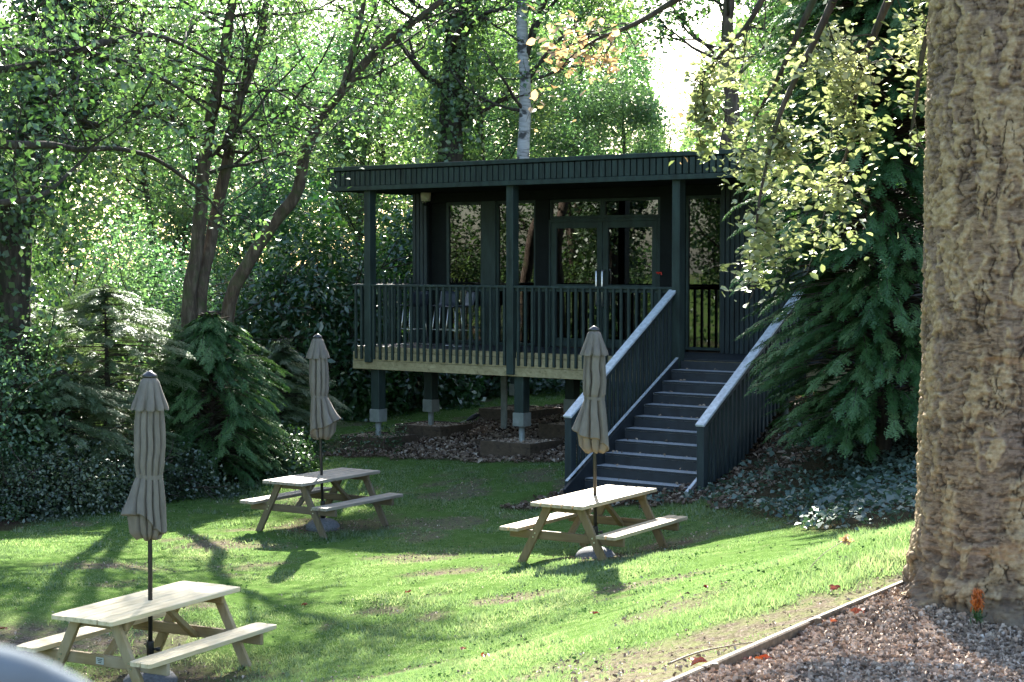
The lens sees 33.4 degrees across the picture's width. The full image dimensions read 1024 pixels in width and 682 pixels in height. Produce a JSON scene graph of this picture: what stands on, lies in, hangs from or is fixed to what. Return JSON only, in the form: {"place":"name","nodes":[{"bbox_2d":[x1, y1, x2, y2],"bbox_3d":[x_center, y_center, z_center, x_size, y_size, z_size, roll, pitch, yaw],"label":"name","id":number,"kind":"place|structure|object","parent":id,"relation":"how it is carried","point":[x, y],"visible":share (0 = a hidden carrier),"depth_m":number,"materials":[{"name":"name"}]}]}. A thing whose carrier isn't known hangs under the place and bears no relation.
{"place":"outdoors","nodes":[
{"label":"outdoors","id":0,"kind":"place"},
{"bbox_2d":[0,0,779,267],"label":"sky","id":1,"kind":"structure","parent":0,"point":[677,82],"materials":[{"name":"white"}]},
{"bbox_2d":[0,268,917,681],"bbox_3d":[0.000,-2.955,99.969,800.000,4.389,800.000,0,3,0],"label":"ground","id":2,"kind":"structure","parent":0,"point":[732,630],"depth_m":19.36,"materials":[{"name":"green plant"}]},
{"bbox_2d":[0,645,85,681],"bbox_3d":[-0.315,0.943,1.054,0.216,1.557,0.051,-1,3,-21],"label":"car","id":3,"kind":"object","parent":2,"relation":"on","point":[16,665],"visible":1,"depth_m":1.02,"materials":[{"name":"silver metal"}]},
{"bbox_2d":[0,0,116,314],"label":"woodland tree","id":4,"kind":"object","parent":2,"relation":"on","point":[46,240],"visible":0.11,"depth_m":41.07,"materials":[{"name":"green plant"}]},
{"bbox_2d":[0,434,133,523],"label":"bramble thicket","id":5,"kind":"object","parent":2,"relation":"on","point":[54,510],"visible":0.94,"depth_m":25.49,"materials":[{"name":"green plant"}]},
{"bbox_2d":[31,300,113,461],"bbox_3d":[-8.884,0.833,29.685,4.368,3.190,2.810,0,3,0],"label":"feathery conifer","id":6,"kind":"object","parent":2,"relation":"on","point":[35,306],"visible":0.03,"depth_m":29.44,"materials":[{"name":"green plant"}]},
{"bbox_2d":[0,0,185,458],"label":"ivy clad tree","id":7,"kind":"object","parent":2,"relation":"on","point":[17,289],"visible":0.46,"depth_m":27.17,"materials":[{"name":"green plant"}]},
{"bbox_2d":[0,368,185,493],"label":"feathery conifer","id":8,"kind":"object","parent":2,"relation":"on","point":[88,395],"visible":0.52,"depth_m":26.85,"materials":[{"name":"green plant"}]},
{"bbox_2d":[30,225,159,444],"bbox_3d":[-9.009,-0.172,32.578,4.823,4.600,4.886,0,3,0],"label":"understorey bush","id":9,"kind":"object","parent":2,"relation":"on","point":[70,287],"visible":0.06,"depth_m":32.75,"materials":[{"name":"green plant"}]},
{"bbox_2d":[0,279,199,514],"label":"understorey bush","id":10,"kind":"object","parent":2,"relation":"on","point":[3,365],"visible":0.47,"depth_m":26.61,"materials":[{"name":"green plant"}]},
{"bbox_2d":[0,431,199,513],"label":"bramble thicket","id":11,"kind":"object","parent":2,"relation":"on","point":[109,455],"visible":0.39,"depth_m":26.37,"materials":[{"name":"green plant"}]},
{"bbox_2d":[4,284,233,465],"bbox_3d":[-6.708,0.787,28.410,4.112,3.483,3.263,-1,3,-17],"label":"feathery conifer","id":12,"kind":"object","parent":2,"relation":"on","point":[98,298],"visible":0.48,"depth_m":28.18,"materials":[{"name":"green plant"}]},
{"bbox_2d":[16,581,275,681],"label":"picnic table","id":13,"kind":"object","parent":2,"relation":"on","point":[119,617],"visible":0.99,"depth_m":14.90,"materials":[{"name":"wood"}]},
{"bbox_2d":[121,371,177,681],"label":"parasol","id":14,"kind":"object","parent":2,"relation":"on","point":[144,510],"visible":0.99,"depth_m":15.02,"materials":[{"name":"grey fabric"}]},
{"bbox_2d":[57,0,244,363],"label":"woodland tree","id":15,"kind":"object","parent":2,"relation":"on","point":[143,165],"visible":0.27,"depth_m":44.09,"materials":[{"name":"green plant"}]},
{"bbox_2d":[77,432,263,500],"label":"bramble thicket","id":16,"kind":"object","parent":2,"relation":"on","point":[202,478],"visible":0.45,"depth_m":27.38,"materials":[{"name":"green plant"}]},
{"bbox_2d":[63,191,310,441],"bbox_3d":[-7.275,-0.494,34.408,5.146,4.932,4.648,1,3,25],"label":"understorey bush","id":17,"kind":"object","parent":2,"relation":"on","point":[173,283],"visible":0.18,"depth_m":33.71,"materials":[{"name":"green plant"}]},
{"bbox_2d":[98,0,307,330],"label":"woodland tree","id":18,"kind":"object","parent":2,"relation":"on","point":[189,165],"visible":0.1,"depth_m":53.26,"materials":[{"name":"green plant"}]},
{"bbox_2d":[0,419,410,524],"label":"ivy undergrowth","id":19,"kind":"object","parent":2,"relation":"on","point":[340,439],"visible":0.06,"depth_m":31.05,"materials":[{"name":"green plant"}]},
{"bbox_2d":[0,0,411,256],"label":"overhanging tree","id":20,"kind":"object","parent":2,"relation":"on","point":[50,57],"visible":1,"depth_m":21.67,"materials":[{"name":"green plant"}]},
{"bbox_2d":[119,311,292,487],"bbox_3d":[-5.163,1.005,28.588,2.944,3.015,2.665,0,3,0],"label":"cypress bush","id":21,"kind":"object","parent":2,"relation":"on","point":[213,332],"visible":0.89,"depth_m":28.27,"materials":[{"name":"green plant"}]},
{"bbox_2d":[2,0,438,439],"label":"twin stemmed tree","id":22,"kind":"object","parent":2,"relation":"on","point":[197,274],"visible":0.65,"depth_m":29.29,"materials":[{"name":"green plant"}]},
{"bbox_2d":[159,14,359,336],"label":"woodland tree","id":23,"kind":"object","parent":2,"relation":"on","point":[265,197],"visible":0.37,"depth_m":41.53,"materials":[{"name":"green plant"}]},
{"bbox_2d":[169,234,350,425],"bbox_3d":[-5.595,-0.263,36.549,4.330,4.079,3.151,0,3,0],"label":"understorey bush","id":24,"kind":"object","parent":2,"relation":"on","point":[268,333],"visible":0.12,"depth_m":36.23,"materials":[{"name":"green plant"}]},
{"bbox_2d":[207,420,334,479],"bbox_3d":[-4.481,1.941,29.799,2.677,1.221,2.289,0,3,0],"label":"ivy mound","id":25,"kind":"object","parent":2,"relation":"on","point":[296,452],"visible":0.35,"depth_m":29.27,"materials":[{"name":"green plant"}]},
{"bbox_2d":[174,0,399,308],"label":"woodland tree","id":26,"kind":"object","parent":2,"relation":"on","point":[286,49],"visible":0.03,"depth_m":56.36,"materials":[{"name":"green plant"}]},
{"bbox_2d":[244,335,352,440],"bbox_3d":[-4.385,0.980,33.089,2.739,2.205,2.467,0,3,0],"label":"feathery conifer","id":27,"kind":"object","parent":2,"relation":"on","point":[280,349],"visible":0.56,"depth_m":32.67,"materials":[{"name":"green plant"}]},
{"bbox_2d":[213,167,419,421],"bbox_3d":[-4.345,-1.008,37.030,5.079,5.499,5.477,-2,3,-38],"label":"laurel bush","id":28,"kind":"object","parent":2,"relation":"on","point":[318,285],"visible":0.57,"depth_m":36.43,"materials":[{"name":"green plant"}]},
{"bbox_2d":[240,467,402,537],"bbox_3d":[-2.690,2.302,24.260,1.540,0.790,1.787,2,3,32],"label":"picnic table","id":29,"kind":"object","parent":2,"relation":"on","point":[304,484],"visible":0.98,"depth_m":23.98,"materials":[{"name":"wood"}]},
{"bbox_2d":[306,334,340,531],"bbox_3d":[-2.677,1.292,24.214,0.516,2.790,0.490,0,3,0],"label":"parasol","id":30,"kind":"object","parent":2,"relation":"on","point":[325,417],"visible":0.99,"depth_m":24.09,"materials":[{"name":"grey fabric"}]},
{"bbox_2d":[266,0,438,262],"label":"woodland tree","id":31,"kind":"object","parent":2,"relation":"on","point":[397,71],"visible":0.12,"depth_m":51.96,"materials":[{"name":"green plant"}]},
{"bbox_2d":[283,0,440,336],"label":"woodland tree","id":32,"kind":"object","parent":2,"relation":"on","point":[353,162],"visible":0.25,"depth_m":45.26,"materials":[{"name":"green plant"}]},
{"bbox_2d":[242,151,495,411],"bbox_3d":[-3.077,-1.179,38.903,5.840,6.324,4.285,1,3,26],"label":"laurel bush","id":33,"kind":"object","parent":2,"relation":"on","point":[449,395],"visible":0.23,"depth_m":37.88,"materials":[{"name":"green plant"}]},
{"bbox_2d":[340,431,416,450],"bbox_3d":[-2.522,1.966,32.220,1.100,0.422,0.950,2,3,37],"label":"timber bed","id":34,"kind":"object","parent":2,"relation":"on","point":[407,438],"visible":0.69,"depth_m":31.95,"materials":[{"name":"brown wood"}]},
{"bbox_2d":[215,0,583,432],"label":"leaning tree","id":35,"kind":"object","parent":2,"relation":"on","point":[283,211],"visible":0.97,"depth_m":29.84,"materials":[{"name":"green plant"}]},
{"bbox_2d":[0,1,818,316],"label":"trees","id":36,"kind":"object","parent":2,"relation":"on","point":[160,223],"visible":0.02,"depth_m":62.75,"materials":[{"name":"green plant"}]},
{"bbox_2d":[314,0,547,197],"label":"ivy clad tree","id":37,"kind":"object","parent":2,"relation":"on","point":[450,135],"visible":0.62,"depth_m":42.34,"materials":[{"name":"green plant"}]},
{"bbox_2d":[395,420,472,437],"bbox_3d":[-1.532,1.821,33.472,1.150,0.420,1.000,2,3,37],"label":"timber bed","id":38,"kind":"object","parent":2,"relation":"on","point":[420,429],"visible":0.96,"depth_m":33.12,"materials":[{"name":"brown wood"}]},
{"bbox_2d":[2,441,904,681],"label":"twig debris","id":39,"kind":"object","parent":2,"relation":"on","point":[653,667],"visible":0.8,"depth_m":15.41,"materials":[{"name":"brown wood"}]},
{"bbox_2d":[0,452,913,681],"bbox_3d":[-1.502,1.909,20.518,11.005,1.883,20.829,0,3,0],"label":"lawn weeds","id":40,"kind":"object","parent":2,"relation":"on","point":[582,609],"visible":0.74,"depth_m":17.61,"materials":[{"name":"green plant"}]},
{"bbox_2d":[333,373,615,399],"bbox_3d":[-1.001,0.782,41.446,10.150,1.214,5.384,0,3,0],"label":"ivy carpet","id":41,"kind":"object","parent":2,"relation":"on","point":[549,383],"visible":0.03,"depth_m":39.29,"materials":[{"name":"green plant"}]},
{"bbox_2d":[378,0,580,279],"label":"woodland tree","id":42,"kind":"object","parent":2,"relation":"on","point":[503,154],"visible":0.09,"depth_m":49.01,"materials":[{"name":"green plant"}]},
{"bbox_2d":[384,0,594,243],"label":"woodland tree","id":43,"kind":"object","parent":2,"relation":"on","point":[536,116],"visible":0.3,"depth_m":44.25,"materials":[{"name":"green plant"}]},
{"bbox_2d":[405,315,581,398],"bbox_3d":[-0.780,-0.675,40.455,5.053,5.171,3.516,0,3,0],"label":"laurel bush","id":44,"kind":"object","parent":2,"relation":"on","point":[494,391],"visible":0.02,"depth_m":39.55,"materials":[{"name":"green plant"}]},
{"bbox_2d":[479,404,562,420],"bbox_3d":[0.186,1.589,35.487,1.300,0.422,1.200,2,3,37],"label":"timber bed","id":45,"kind":"object","parent":2,"relation":"on","point":[539,412],"visible":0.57,"depth_m":35.21,"materials":[{"name":"brown wood"}]},
{"bbox_2d":[480,436,562,456],"bbox_3d":[0.174,1.950,30.178,1.100,0.418,1.000,2,3,37],"label":"timber bed","id":46,"kind":"object","parent":2,"relation":"on","point":[510,446],"visible":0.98,"depth_m":29.88,"materials":[{"name":"wood"}]},
{"bbox_2d":[425,0,653,158],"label":"silver birch","id":47,"kind":"object","parent":2,"relation":"on","point":[526,80],"visible":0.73,"depth_m":40.60,"materials":[{"name":"green plant"}]},
{"bbox_2d":[482,0,630,159],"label":"woodland tree","id":48,"kind":"object","parent":2,"relation":"on","point":[575,50],"visible":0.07,"depth_m":57.05,"materials":[{"name":"green plant"}]},
{"bbox_2d":[539,421,615,438],"bbox_3d":[1.270,1.725,31.535,1.200,0.422,1.000,2,3,37],"label":"timber bed","id":49,"kind":"object","parent":2,"relation":"on","point":[552,430],"visible":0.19,"depth_m":31.34,"materials":[{"name":"brown wood"}]},
{"bbox_2d":[490,0,684,159],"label":"woodland tree","id":50,"kind":"object","parent":2,"relation":"on","point":[566,143],"visible":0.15,"depth_m":48.81,"materials":[{"name":"green plant"}]},
{"bbox_2d":[499,485,687,562],"bbox_3d":[0.985,2.215,20.172,1.520,0.790,1.870,2,3,31],"label":"picnic table","id":51,"kind":"object","parent":2,"relation":"on","point":[577,507],"visible":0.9,"depth_m":19.81,"materials":[{"name":"wood"}]},
{"bbox_2d":[572,326,614,558],"bbox_3d":[0.966,1.211,20.126,0.527,2.780,0.490,0,3,0],"label":"parasol","id":52,"kind":"object","parent":2,"relation":"on","point":[590,427],"visible":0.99,"depth_m":20.01,"materials":[{"name":"grey fabric"}]},
{"bbox_2d":[292,396,918,508],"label":"mulch","id":53,"kind":"object","parent":2,"relation":"on","point":[445,446],"visible":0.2,"depth_m":29.67,"materials":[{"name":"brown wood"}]},
{"bbox_2d":[462,413,480,423],"bbox_3d":[-0.835,1.556,34.195,0.471,0.226,0.150,-1,3,-20],"label":"bird","id":54,"kind":"object","parent":53,"relation":"on","point":[474,416],"visible":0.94,"depth_m":34.18},
{"bbox_2d":[512,21,707,155],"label":"woodland tree","id":55,"kind":"object","parent":2,"relation":"on","point":[645,117],"visible":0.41,"depth_m":43.37,"materials":[{"name":"green plant"}]},
{"bbox_2d":[327,143,923,493],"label":"pavilion","id":56,"kind":"structure","parent":2,"relation":"on","point":[549,261],"depth_m":29.85,"materials":[{"name":"paint"}]},
{"bbox_2d":[400,291,428,344],"bbox_3d":[-1.861,-0.441,32.596,0.439,1.016,0.513,-2,3,-30],"label":"bar stool","id":57,"kind":"object","parent":56,"relation":"on","point":[420,298],"visible":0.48,"depth_m":32.45,"materials":[{"name":"grey plastic"}]},
{"bbox_2d":[421,192,430,205],"bbox_3d":[-1.671,-2.751,33.130,0.204,0.256,0.204,0,3,0],"label":"security camera","id":58,"kind":"object","parent":56,"relation":"attached to","point":[425,198],"visible":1,"depth_m":33.06,"materials":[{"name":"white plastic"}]},
{"bbox_2d":[432,291,458,344],"bbox_3d":[-1.268,-0.435,32.460,0.439,1.016,0.513,1,3,20],"label":"bar stool","id":59,"kind":"object","parent":56,"relation":"on","point":[447,298],"visible":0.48,"depth_m":32.59,"materials":[{"name":"grey plastic"}]},
{"bbox_2d":[445,292,474,346],"bbox_3d":[-0.971,-0.413,31.983,0.513,1.016,0.439,-2,3,-30],"label":"chair","id":60,"kind":"object","parent":56,"relation":"on","point":[467,300],"visible":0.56,"depth_m":32.00,"materials":[{"name":"grey plastic"}]},
{"bbox_2d":[446,202,481,343],"bbox_3d":[-0.891,-1.310,32.850,0.900,2.718,0.070,2,3,37],"label":"window","id":61,"kind":"structure","parent":56,"relation":"in","point":[463,219],"depth_m":32.85,"materials":[{"name":"clear glass"}]},
{"bbox_2d":[496,200,534,345],"bbox_3d":[0.094,-1.276,32.106,0.930,2.717,0.070,2,3,37],"label":"window","id":62,"kind":"structure","parent":56,"relation":"in","point":[526,207],"depth_m":32.02,"materials":[{"name":"clear glass"}]},
{"bbox_2d":[550,198,602,218],"bbox_3d":[1.186,-2.416,31.227,1.170,0.355,0.070,2,3,37],"label":"window","id":63,"kind":"structure","parent":56,"relation":"in","point":[566,208],"depth_m":31.21,"materials":[{"name":"clear glass"}]},
{"bbox_2d":[551,221,602,346],"bbox_3d":[1.160,-1.032,31.230,1.140,2.290,0.186,2,3,37],"label":"door","id":64,"kind":"structure","parent":56,"relation":"in","point":[576,247],"depth_m":31.27,"materials":[{"name":"clear glass"}]},
{"bbox_2d":[601,220,657,348],"bbox_3d":[2.090,-1.000,30.529,1.170,2.290,0.186,2,3,37],"label":"door","id":65,"kind":"structure","parent":56,"relation":"in","point":[629,247],"depth_m":30.58,"materials":[{"name":"clear glass"}]},
{"bbox_2d":[603,197,659,217],"bbox_3d":[2.145,-2.382,30.502,1.225,0.354,0.070,2,3,37],"label":"window","id":66,"kind":"structure","parent":56,"relation":"in","point":[641,206],"depth_m":30.49,"materials":[{"name":"clear glass"}]},
{"bbox_2d":[612,368,716,483],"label":"step leaf litter","id":67,"kind":"object","parent":56,"relation":"on","point":[664,454],"visible":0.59,"depth_m":26.25,"materials":[{"name":"brown plant"}]},
{"bbox_2d":[685,195,720,350],"bbox_3d":[3.348,-1.179,29.647,0.730,2.688,0.070,2,3,37],"label":"window","id":68,"kind":"structure","parent":56,"relation":"in","point":[703,213],"depth_m":29.65,"materials":[{"name":"clear glass"}]},
{"bbox_2d":[618,85,718,151],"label":"woodland tree","id":69,"kind":"object","parent":2,"relation":"on","point":[680,132],"visible":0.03,"depth_m":51.83,"materials":[{"name":"green plant"}]},
{"bbox_2d":[688,657,707,665],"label":"fallen leaf","id":70,"kind":"object","parent":2,"relation":"on","point":[694,660],"visible":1,"depth_m":9.09,"materials":[{"name":"red plant"}]},
{"bbox_2d":[667,641,753,664],"bbox_3d":[1.133,1.776,9.749,0.741,0.032,0.032,-2,4,-43],"label":"fallen stick","id":71,"kind":"object","parent":2,"relation":"on","point":[678,659],"visible":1,"depth_m":9.71,"materials":[{"name":"brown wood"}]},
{"bbox_2d":[594,0,833,149],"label":"bent tree","id":72,"kind":"object","parent":2,"relation":"on","point":[726,11],"visible":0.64,"depth_m":37.68,"materials":[{"name":"green plant"}]},
{"bbox_2d":[611,415,917,530],"bbox_3d":[5.205,1.781,21.611,5.752,1.507,9.221,-1,3,-19],"label":"bramble groundcover","id":73,"kind":"object","parent":2,"relation":"on","point":[897,496],"visible":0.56,"depth_m":21.57,"materials":[{"name":"green plant"}]},
{"bbox_2d":[516,0,1023,630],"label":"beech tree","id":74,"kind":"object","parent":2,"relation":"on","point":[966,536],"visible":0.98,"depth_m":10.09,"materials":[{"name":"brown plant"}]},
{"bbox_2d":[686,0,857,146],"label":"woodland tree","id":75,"kind":"object","parent":2,"relation":"on","point":[757,49],"visible":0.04,"depth_m":46.98,"materials":[{"name":"green plant"}]},
{"bbox_2d":[664,580,903,681],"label":"timber edging","id":76,"kind":"object","parent":2,"relation":"on","point":[759,646],"visible":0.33,"depth_m":9.36,"materials":[{"name":"beige wood"}]},
{"bbox_2d":[714,1,908,138],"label":"woodland tree","id":77,"kind":"object","parent":2,"relation":"on","point":[769,33],"depth_m":44.18,"materials":[{"name":"green plant"}]},
{"bbox_2d":[721,0,928,462],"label":"cypress tree","id":78,"kind":"object","parent":2,"relation":"on","point":[879,356],"visible":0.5,"depth_m":22.54,"materials":[{"name":"green plant"}]},
{"bbox_2d":[807,534,855,571],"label":"seed stalk","id":79,"kind":"object","parent":2,"relation":"on","point":[845,538],"visible":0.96,"depth_m":12.06,"materials":[{"name":"beige plant"}]},
{"bbox_2d":[829,584,840,589],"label":"fallen leaf","id":80,"kind":"object","parent":2,"relation":"on","point":[833,587],"visible":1,"depth_m":11.04,"materials":[{"name":"red plant"}]},
{"bbox_2d":[676,584,1023,681],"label":"leaf litter","id":81,"kind":"object","parent":2,"relation":"on","point":[890,635],"visible":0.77,"depth_m":9.09,"materials":[{"name":"brown plant"}]},
{"bbox_2d":[743,654,770,659],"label":"fallen leaf","id":82,"kind":"object","parent":81,"relation":"on","point":[766,656],"visible":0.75,"depth_m":8.89,"materials":[{"name":"orange plant"}]},
{"bbox_2d":[851,607,864,613],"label":"fallen leaf","id":83,"kind":"object","parent":81,"relation":"on","point":[855,610],"visible":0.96,"depth_m":10.16,"materials":[{"name":"red plant"}]},
{"bbox_2d":[970,588,984,629],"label":"dead sprig","id":84,"kind":"object","parent":81,"relation":"on","point":[977,600],"visible":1,"depth_m":9.77,"materials":[{"name":"orange plant"}]}
]}

